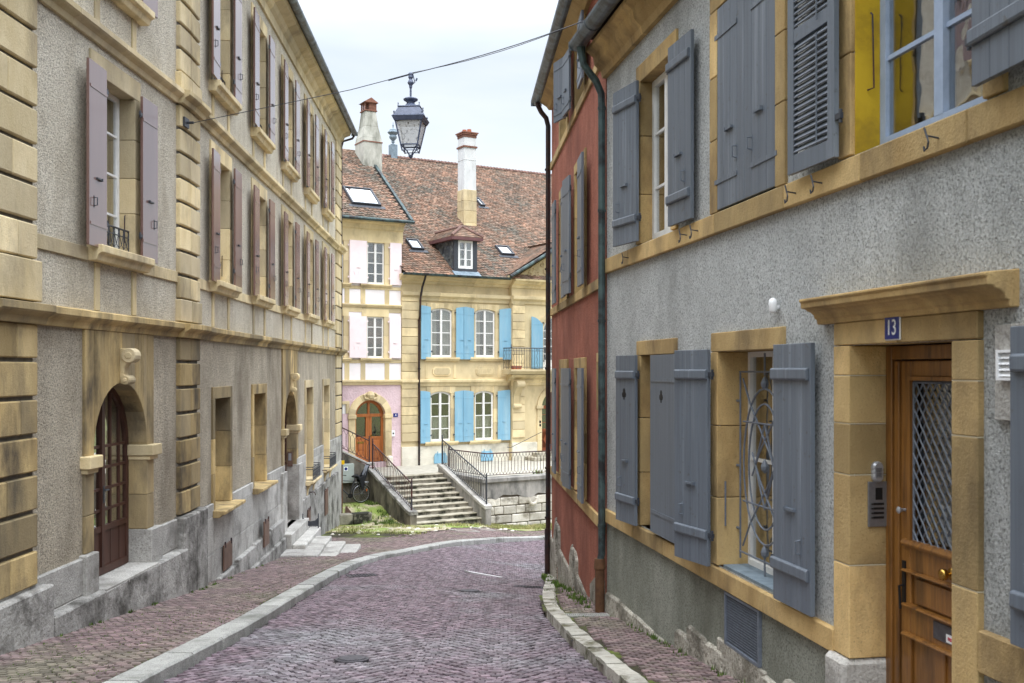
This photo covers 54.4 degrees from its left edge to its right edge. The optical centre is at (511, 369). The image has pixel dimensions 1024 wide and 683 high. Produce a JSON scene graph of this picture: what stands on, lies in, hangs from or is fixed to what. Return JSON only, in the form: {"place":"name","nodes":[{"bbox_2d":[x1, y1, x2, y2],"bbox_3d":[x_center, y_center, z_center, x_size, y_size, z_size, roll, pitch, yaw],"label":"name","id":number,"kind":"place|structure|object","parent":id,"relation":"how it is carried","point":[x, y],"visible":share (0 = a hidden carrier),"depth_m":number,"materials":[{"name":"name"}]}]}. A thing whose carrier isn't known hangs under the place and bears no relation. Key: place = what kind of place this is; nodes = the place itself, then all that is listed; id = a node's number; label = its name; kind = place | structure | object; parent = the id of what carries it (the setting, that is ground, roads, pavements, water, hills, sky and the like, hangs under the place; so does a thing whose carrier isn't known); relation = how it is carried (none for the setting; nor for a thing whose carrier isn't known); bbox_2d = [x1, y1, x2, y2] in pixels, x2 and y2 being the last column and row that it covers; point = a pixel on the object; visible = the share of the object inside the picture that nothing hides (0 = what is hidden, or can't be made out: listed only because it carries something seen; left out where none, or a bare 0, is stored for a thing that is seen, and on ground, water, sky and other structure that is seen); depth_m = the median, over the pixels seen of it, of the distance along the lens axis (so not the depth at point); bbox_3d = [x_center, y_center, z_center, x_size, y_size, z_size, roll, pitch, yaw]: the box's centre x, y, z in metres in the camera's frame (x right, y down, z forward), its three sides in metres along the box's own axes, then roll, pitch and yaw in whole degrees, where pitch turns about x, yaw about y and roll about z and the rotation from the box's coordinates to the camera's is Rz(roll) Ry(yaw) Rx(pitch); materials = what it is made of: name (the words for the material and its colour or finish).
{"place":"outdoors","nodes":[
{"label":"outdoors","id":0,"kind":"place"},
{"bbox_2d":[0,527,551,682],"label":"pavement","id":1,"kind":"structure","parent":0,"point":[353,535],"depth_m":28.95,"materials":[{"name":"stone"}]},
{"bbox_2d":[280,527,360,557],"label":"door steps","id":2,"kind":"structure","parent":1,"relation":"on","point":[311,542],"depth_m":23.44,"materials":[{"name":"stone"}]},
{"bbox_2d":[302,513,318,527],"bbox_3d":[-5.122,3.848,25.318,0.434,0.385,0.044,0,0,-3],"label":"boot scraper","id":3,"kind":"object","parent":2,"relation":"on","point":[314,523],"visible":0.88,"depth_m":25.32,"materials":[{"name":"metal"}]},
{"bbox_2d":[7,468,744,682],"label":"weeds","id":4,"kind":"object","parent":1,"relation":"on","point":[557,584],"visible":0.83,"depth_m":13.42,"materials":[{"name":"green plant"}]},
{"bbox_2d":[446,529,479,531],"bbox_3d":[-1.536,5.053,31.155,0.840,0.210,0.640,0,0,-30],"label":"inspection cover","id":5,"kind":"object","parent":1,"relation":"on","point":[468,530],"visible":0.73,"depth_m":31.07,"materials":[{"name":"stone"}]},
{"bbox_2d":[471,527,495,530],"bbox_3d":[-0.933,5.293,32.868,0.600,0.194,0.640,0,0,-30],"label":"inspection cover","id":6,"kind":"object","parent":1,"relation":"on","point":[486,529],"visible":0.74,"depth_m":32.72,"materials":[{"name":"stone"}]},
{"bbox_2d":[173,572,584,677],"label":"road","id":7,"kind":"structure","parent":0,"point":[285,611],"depth_m":11.86,"materials":[{"name":"grey stone"}]},
{"bbox_2d":[103,535,551,682],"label":"kerb","id":8,"kind":"structure","parent":7,"relation":"on","point":[172,663],"depth_m":11.89,"materials":[{"name":"stone"}]},
{"bbox_2d":[335,655,368,663],"bbox_3d":[-1.601,2.920,9.960,0.340,0.107,0.340,0,0,0],"label":"manhole cover","id":9,"kind":"object","parent":7,"relation":"on","point":[345,659],"visible":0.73,"depth_m":9.90,"materials":[{"name":"metal"}]},
{"bbox_2d":[346,573,376,577],"bbox_3d":[-2.817,3.901,18.646,0.520,0.170,0.520,0,0,-17],"label":"drain grate","id":10,"kind":"object","parent":7,"relation":"on","point":[361,575],"visible":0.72,"depth_m":18.64,"materials":[{"name":"black metal"}]},
{"bbox_2d":[164,540,611,682],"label":"road setts","id":11,"kind":"structure","parent":7,"relation":"on","point":[419,617],"depth_m":11.63,"materials":[{"name":"stone"}]},
{"bbox_2d":[460,589,480,592],"bbox_3d":[-0.666,3.621,16.148,0.340,0.116,0.340,0,0,0],"label":"manhole cover","id":12,"kind":"object","parent":7,"relation":"on","point":[472,590],"visible":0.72,"depth_m":16.08,"materials":[{"name":"metal"}]},
{"bbox_2d":[464,570,502,577],"bbox_3d":[-0.596,4.049,19.649,0.870,0.090,0.176,0,0,24],"label":"road patch","id":13,"kind":"object","parent":7,"relation":"on","point":[471,572],"visible":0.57,"depth_m":19.61,"materials":[{"name":"white paint"}]},
{"bbox_2d":[514,585,543,588],"bbox_3d":[0.392,3.949,17.865,0.720,0.188,0.300,0,0,0],"label":"drain grate","id":14,"kind":"object","parent":7,"relation":"on","point":[525,586],"visible":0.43,"depth_m":17.81,"materials":[{"name":"black metal"}]},
{"bbox_2d":[542,574,648,682],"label":"kerb","id":15,"kind":"structure","parent":7,"relation":"on","point":[613,668],"depth_m":10.24,"materials":[{"name":"grey stone"}]},
{"bbox_2d":[298,0,557,173],"label":"sky","id":16,"kind":"structure","parent":0,"point":[361,43],"materials":[{"name":"white"}]},
{"bbox_2d":[325,501,551,534],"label":"yard","id":17,"kind":"structure","parent":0,"point":[373,508],"depth_m":34.13,"materials":[{"name":"green plant"}]},
{"bbox_2d":[345,506,351,512],"bbox_3d":[-5.555,5.136,34.806,0.617,0.826,0.050,0,0,-6],"label":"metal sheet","id":18,"kind":"object","parent":17,"relation":"on","point":[347,510],"visible":0.24,"depth_m":34.78,"materials":[{"name":"metal"}]},
{"bbox_2d":[340,511,371,524],"bbox_3d":[-5.603,5.115,34.110,1.600,0.370,0.350,0,0,-30],"label":"stone edging","id":19,"kind":"object","parent":17,"relation":"on","point":[352,518],"visible":0.7,"depth_m":34.07,"materials":[{"name":"grey stone"}]},
{"bbox_2d":[343,464,369,502],"bbox_3d":[-5.947,4.157,35.941,1.762,1.403,0.581,0,0,-23],"label":"bicycle","id":20,"kind":"object","parent":17,"relation":"on","point":[361,478],"visible":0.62,"depth_m":36.15,"materials":[{"name":"black metal"}]},
{"bbox_2d":[342,450,371,502],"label":"parapet","id":21,"kind":"structure","parent":17,"relation":"on","point":[347,458],"depth_m":36.46,"materials":[{"name":"stone"}]},
{"bbox_2d":[343,463,353,482],"bbox_3d":[-6.107,3.775,36.157,0.742,0.690,0.170,0,0,-30],"label":"utility cabinet","id":22,"kind":"object","parent":21,"relation":"attached to","point":[348,470],"visible":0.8,"depth_m":36.17,"materials":[{"name":"white metal"}]},
{"bbox_2d":[342,427,369,461],"bbox_3d":[-6.568,2.225,36.123,3.058,2.470,0.078,0,0,-30],"label":"iron railing","id":23,"kind":"object","parent":21,"relation":"on","point":[358,440],"visible":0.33,"depth_m":36.64,"materials":[{"name":"black metal"}]},
{"bbox_2d":[331,516,516,534],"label":"pebbles","id":24,"kind":"object","parent":17,"relation":"on","point":[428,528],"visible":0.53,"depth_m":32.24,"materials":[{"name":"grey stone"}]},
{"bbox_2d":[368,463,491,525],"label":"stone staircase","id":25,"kind":"structure","parent":17,"relation":"on","point":[444,494],"depth_m":35.77,"materials":[{"name":"stone"}]},
{"bbox_2d":[372,438,412,509],"bbox_3d":[-4.271,3.670,35.237,0.078,2.280,3.498,0,0,-30],"label":"iron railing","id":26,"kind":"object","parent":25,"relation":"on","point":[383,475],"visible":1,"depth_m":35.06,"materials":[{"name":"black metal"}]},
{"bbox_2d":[441,435,486,503],"bbox_3d":[-1.792,3.655,36.743,0.078,2.310,3.578,0,0,-30],"label":"iron railing","id":27,"kind":"object","parent":25,"relation":"on","point":[442,461],"visible":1,"depth_m":36.70,"materials":[{"name":"metal"}]},
{"bbox_2d":[455,472,551,524],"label":"retaining wall","id":28,"kind":"structure","parent":17,"relation":"on","point":[516,499],"depth_m":36.58,"materials":[{"name":"grey stone"}]},
{"bbox_2d":[448,447,551,475],"bbox_3d":[0.312,3.410,37.415,5.569,1.080,2.289,0,0,0],"label":"iron railing","id":29,"kind":"object","parent":28,"relation":"on","point":[498,461],"visible":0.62,"depth_m":37.02,"materials":[{"name":"metal"}]},
{"bbox_2d":[539,573,686,682],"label":"pavement","id":30,"kind":"structure","parent":0,"point":[633,668],"depth_m":10.19,"materials":[{"name":"grey stone"}]},
{"bbox_2d":[565,613,609,617],"bbox_3d":[0.860,3.093,12.350,0.680,0.132,0.200,0,0,-3],"label":"trench grate","id":31,"kind":"object","parent":30,"relation":"on","point":[573,615],"visible":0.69,"depth_m":12.38,"materials":[{"name":"black"}]},
{"bbox_2d":[556,582,742,682],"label":"pavement setts","id":32,"kind":"structure","parent":30,"relation":"on","point":[630,644],"depth_m":9.89,"materials":[{"name":"grey stone"}]},
{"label":"ground","id":33,"kind":"structure","parent":0,"visible":0},
{"bbox_2d":[0,0,357,654],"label":"townhouse","id":34,"kind":"structure","parent":33,"relation":"on","point":[172,352],"depth_m":14.16,"materials":[{"name":"stone"}]},
{"bbox_2d":[94,387,128,575],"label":"door","id":35,"kind":"structure","parent":34,"relation":"in","point":[111,440],"depth_m":13.20,"materials":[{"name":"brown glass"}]},
{"bbox_2d":[86,48,154,315],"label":"window","id":36,"kind":"structure","parent":34,"relation":"in","point":[122,249],"depth_m":13.20,"materials":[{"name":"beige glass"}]},
{"bbox_2d":[94,0,154,50],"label":"window","id":37,"kind":"structure","parent":34,"relation":"in","point":[139,13],"depth_m":13.12,"materials":[{"name":"beige stone"}]},
{"bbox_2d":[208,139,241,329],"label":"window","id":38,"kind":"structure","parent":34,"relation":"in","point":[224,286],"depth_m":18.00,"materials":[{"name":"beige stone"}]},
{"bbox_2d":[208,0,241,132],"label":"window","id":39,"kind":"structure","parent":34,"relation":"in","point":[220,89],"depth_m":18.00,"materials":[{"name":"beige stone"}]},
{"bbox_2d":[211,386,245,517],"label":"window","id":40,"kind":"structure","parent":34,"relation":"in","point":[221,397],"depth_m":18.04,"materials":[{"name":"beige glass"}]},
{"bbox_2d":[250,177,275,335],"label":"window","id":41,"kind":"structure","parent":34,"relation":"in","point":[261,300],"depth_m":21.24,"materials":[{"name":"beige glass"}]},
{"bbox_2d":[250,2,275,168],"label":"window","id":42,"kind":"structure","parent":34,"relation":"in","point":[258,134],"depth_m":21.19,"materials":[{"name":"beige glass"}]},
{"bbox_2d":[251,383,277,494],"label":"window","id":43,"kind":"structure","parent":34,"relation":"in","point":[258,391],"depth_m":21.24,"materials":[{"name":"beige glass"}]},
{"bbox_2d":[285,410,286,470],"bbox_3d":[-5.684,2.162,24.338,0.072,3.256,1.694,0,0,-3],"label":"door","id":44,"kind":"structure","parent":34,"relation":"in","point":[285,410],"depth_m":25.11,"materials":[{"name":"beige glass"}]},
{"bbox_2d":[281,204,300,339],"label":"window","id":45,"kind":"structure","parent":34,"relation":"in","point":[290,310],"depth_m":24.45,"materials":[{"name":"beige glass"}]},
{"bbox_2d":[281,54,300,194],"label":"window","id":46,"kind":"structure","parent":34,"relation":"in","point":[287,167],"depth_m":24.31,"materials":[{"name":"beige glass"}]},
{"bbox_2d":[304,225,319,343],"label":"window","id":47,"kind":"structure","parent":34,"relation":"in","point":[312,318],"depth_m":27.79,"materials":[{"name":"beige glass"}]},
{"bbox_2d":[304,93,319,216],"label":"window","id":48,"kind":"structure","parent":34,"relation":"in","point":[309,192],"depth_m":27.66,"materials":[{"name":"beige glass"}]},
{"bbox_2d":[304,380,321,494],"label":"window","id":49,"kind":"structure","parent":34,"relation":"in","point":[311,477],"depth_m":27.89,"materials":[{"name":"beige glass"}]},
{"bbox_2d":[322,241,334,346],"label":"window","id":50,"kind":"structure","parent":34,"relation":"in","point":[329,324],"depth_m":30.81,"materials":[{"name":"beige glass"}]},
{"bbox_2d":[322,124,334,232],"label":"window","id":51,"kind":"structure","parent":34,"relation":"in","point":[326,212],"depth_m":30.74,"materials":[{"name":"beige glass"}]},
{"bbox_2d":[322,379,336,480],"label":"window","id":52,"kind":"structure","parent":34,"relation":"in","point":[329,459],"depth_m":31.30,"materials":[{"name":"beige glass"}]},
{"bbox_2d":[194,21,582,122],"bbox_3d":[-1.818,-4.235,14.231,6.204,1.020,0.136,0,0,16],"label":"span wire","id":53,"kind":"object","parent":34,"relation":"attached to","point":[536,38],"visible":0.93,"depth_m":13.99,"materials":[{"name":"metal"}]},
{"bbox_2d":[391,72,429,158],"bbox_3d":[-1.440,-3.607,14.150,0.463,1.225,0.463,0,0,5],"label":"street lantern","id":54,"kind":"object","parent":53,"relation":"hanging from","point":[412,122],"visible":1,"depth_m":14.00,"materials":[{"name":"metal"}]},
{"bbox_2d":[376,460,551,494],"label":"terrace","id":55,"kind":"structure","parent":33,"relation":"on","point":[433,468],"depth_m":39.72,"materials":[{"name":"white stone"}]},
{"bbox_2d":[342,97,414,466],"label":"pink house","id":56,"kind":"structure","parent":55,"relation":"on","point":[375,212],"depth_m":40.40,"materials":[{"name":"white paint"}]},
{"bbox_2d":[342,401,349,413],"bbox_3d":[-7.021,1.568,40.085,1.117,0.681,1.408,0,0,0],"label":"window","id":57,"kind":"structure","parent":56,"relation":"in","point":[345,404],"depth_m":39.58,"materials":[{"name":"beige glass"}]},
{"bbox_2d":[342,308,351,360],"bbox_3d":[-6.932,-1.388,39.414,1.133,2.085,0.280,0,0,-30],"label":"window","id":58,"kind":"structure","parent":56,"relation":"in","point":[345,311],"depth_m":39.56,"materials":[{"name":"beige stone"}]},
{"bbox_2d":[342,241,351,285],"bbox_3d":[-6.932,-4.338,39.414,1.133,2.031,0.280,0,0,-30],"label":"window","id":59,"kind":"structure","parent":56,"relation":"in","point":[345,264],"depth_m":39.56,"materials":[{"name":"beige stone"}]},
{"bbox_2d":[348,394,391,462],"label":"door","id":60,"kind":"structure","parent":56,"relation":"in","point":[369,421],"depth_m":40.38,"materials":[{"name":"orange wood"}]},
{"bbox_2d":[360,309,391,360],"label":"window","id":61,"kind":"structure","parent":56,"relation":"in","point":[377,324],"depth_m":40.39,"materials":[{"name":"beige glass"}]},
{"bbox_2d":[360,242,391,287],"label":"window","id":62,"kind":"structure","parent":56,"relation":"in","point":[378,273],"depth_m":40.43,"materials":[{"name":"beige glass"}]},
{"bbox_2d":[368,124,551,465],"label":"mansion","id":63,"kind":"structure","parent":55,"relation":"on","point":[472,276],"depth_m":43.08,"materials":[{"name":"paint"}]},
{"bbox_2d":[424,386,458,445],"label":"window","id":64,"kind":"structure","parent":63,"relation":"in","point":[442,415],"depth_m":41.95,"materials":[{"name":"beige glass"}]},
{"bbox_2d":[424,303,459,360],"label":"window","id":65,"kind":"structure","parent":63,"relation":"in","point":[443,317],"depth_m":41.96,"materials":[{"name":"white glass"}]},
{"bbox_2d":[458,240,472,268],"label":"dormer window","id":66,"kind":"structure","parent":63,"relation":"in","point":[468,245],"depth_m":41.99,"materials":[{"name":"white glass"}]},
{"bbox_2d":[468,386,500,443],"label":"window","id":67,"kind":"structure","parent":63,"relation":"in","point":[485,399],"depth_m":42.98,"materials":[{"name":"beige glass"}]},
{"bbox_2d":[469,304,502,360],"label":"window","id":68,"kind":"structure","parent":63,"relation":"in","point":[486,317],"depth_m":42.99,"materials":[{"name":"white glass"}]},
{"bbox_2d":[537,386,551,450],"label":"door","id":69,"kind":"structure","parent":63,"relation":"in","point":[541,413],"depth_m":43.95,"materials":[{"name":"beige stone"}]},
{"bbox_2d":[538,314,551,369],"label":"window","id":70,"kind":"structure","parent":63,"relation":"in","point":[543,319],"depth_m":45.57,"materials":[{"name":"beige glass"}]},
{"bbox_2d":[525,452,551,460],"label":"portal steps","id":71,"kind":"structure","parent":55,"relation":"on","point":[532,458],"depth_m":43.26,"materials":[{"name":"beige stone"}]},
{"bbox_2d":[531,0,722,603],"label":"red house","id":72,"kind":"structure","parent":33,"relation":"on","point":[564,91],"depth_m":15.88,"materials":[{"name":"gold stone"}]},
{"bbox_2d":[559,359,568,473],"bbox_3d":[1.044,0.869,17.656,0.290,2.097,1.382,0,0,-3],"label":"window","id":73,"kind":"structure","parent":72,"relation":"in","point":[563,363],"depth_m":18.20,"materials":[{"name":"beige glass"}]},
{"bbox_2d":[559,190,568,302],"bbox_3d":[1.044,-2.236,17.656,0.290,2.047,1.382,0,0,-3],"label":"window","id":74,"kind":"structure","parent":72,"relation":"in","point":[567,295],"depth_m":18.20,"materials":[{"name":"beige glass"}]},
{"bbox_2d":[559,112,568,142],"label":"window","id":75,"kind":"structure","parent":72,"relation":"in","point":[564,122],"depth_m":18.20,"materials":[{"name":"beige stone"}]},
{"bbox_2d":[574,357,586,499],"bbox_3d":[1.174,0.869,15.306,0.290,2.097,1.382,0,0,-3],"label":"window","id":76,"kind":"structure","parent":72,"relation":"in","point":[578,362],"depth_m":14.87,"materials":[{"name":"beige glass"}]},
{"bbox_2d":[574,147,586,293],"bbox_3d":[1.174,-2.236,15.306,0.290,2.047,1.382,0,0,-3],"label":"window","id":77,"kind":"structure","parent":72,"relation":"in","point":[576,289],"depth_m":14.67,"materials":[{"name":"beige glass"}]},
{"bbox_2d":[574,14,586,109],"bbox_3d":[1.174,-4.702,15.306,0.290,1.117,1.382,0,0,-3],"label":"window","id":78,"kind":"structure","parent":72,"relation":"in","point":[577,92],"depth_m":15.85,"materials":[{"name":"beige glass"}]},
{"bbox_2d":[569,0,1023,682],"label":"roughcast house","id":79,"kind":"structure","parent":33,"relation":"on","point":[811,266],"depth_m":7.10,"materials":[{"name":"grey stone"}]},
{"bbox_2d":[636,338,677,524],"bbox_3d":[1.674,0.719,10.730,0.290,2.077,1.335,0,0,-10],"label":"window","id":80,"kind":"structure","parent":79,"relation":"in","point":[660,346],"depth_m":11.22,"materials":[{"name":"beige stone"}]},
{"bbox_2d":[636,28,774,244],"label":"window","id":81,"kind":"structure","parent":79,"relation":"in","point":[651,75],"depth_m":11.17,"materials":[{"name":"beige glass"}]},
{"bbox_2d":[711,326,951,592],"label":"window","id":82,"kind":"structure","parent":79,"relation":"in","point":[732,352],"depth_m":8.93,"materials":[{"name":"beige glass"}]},
{"bbox_2d":[886,344,952,682],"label":"door","id":83,"kind":"structure","parent":79,"relation":"in","point":[918,573],"depth_m":6.36,"materials":[{"name":"brown wood"}]},
{"bbox_2d":[838,0,1007,159],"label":"window","id":84,"kind":"structure","parent":79,"relation":"in","point":[909,69],"depth_m":6.61,"materials":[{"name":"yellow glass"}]}
]}

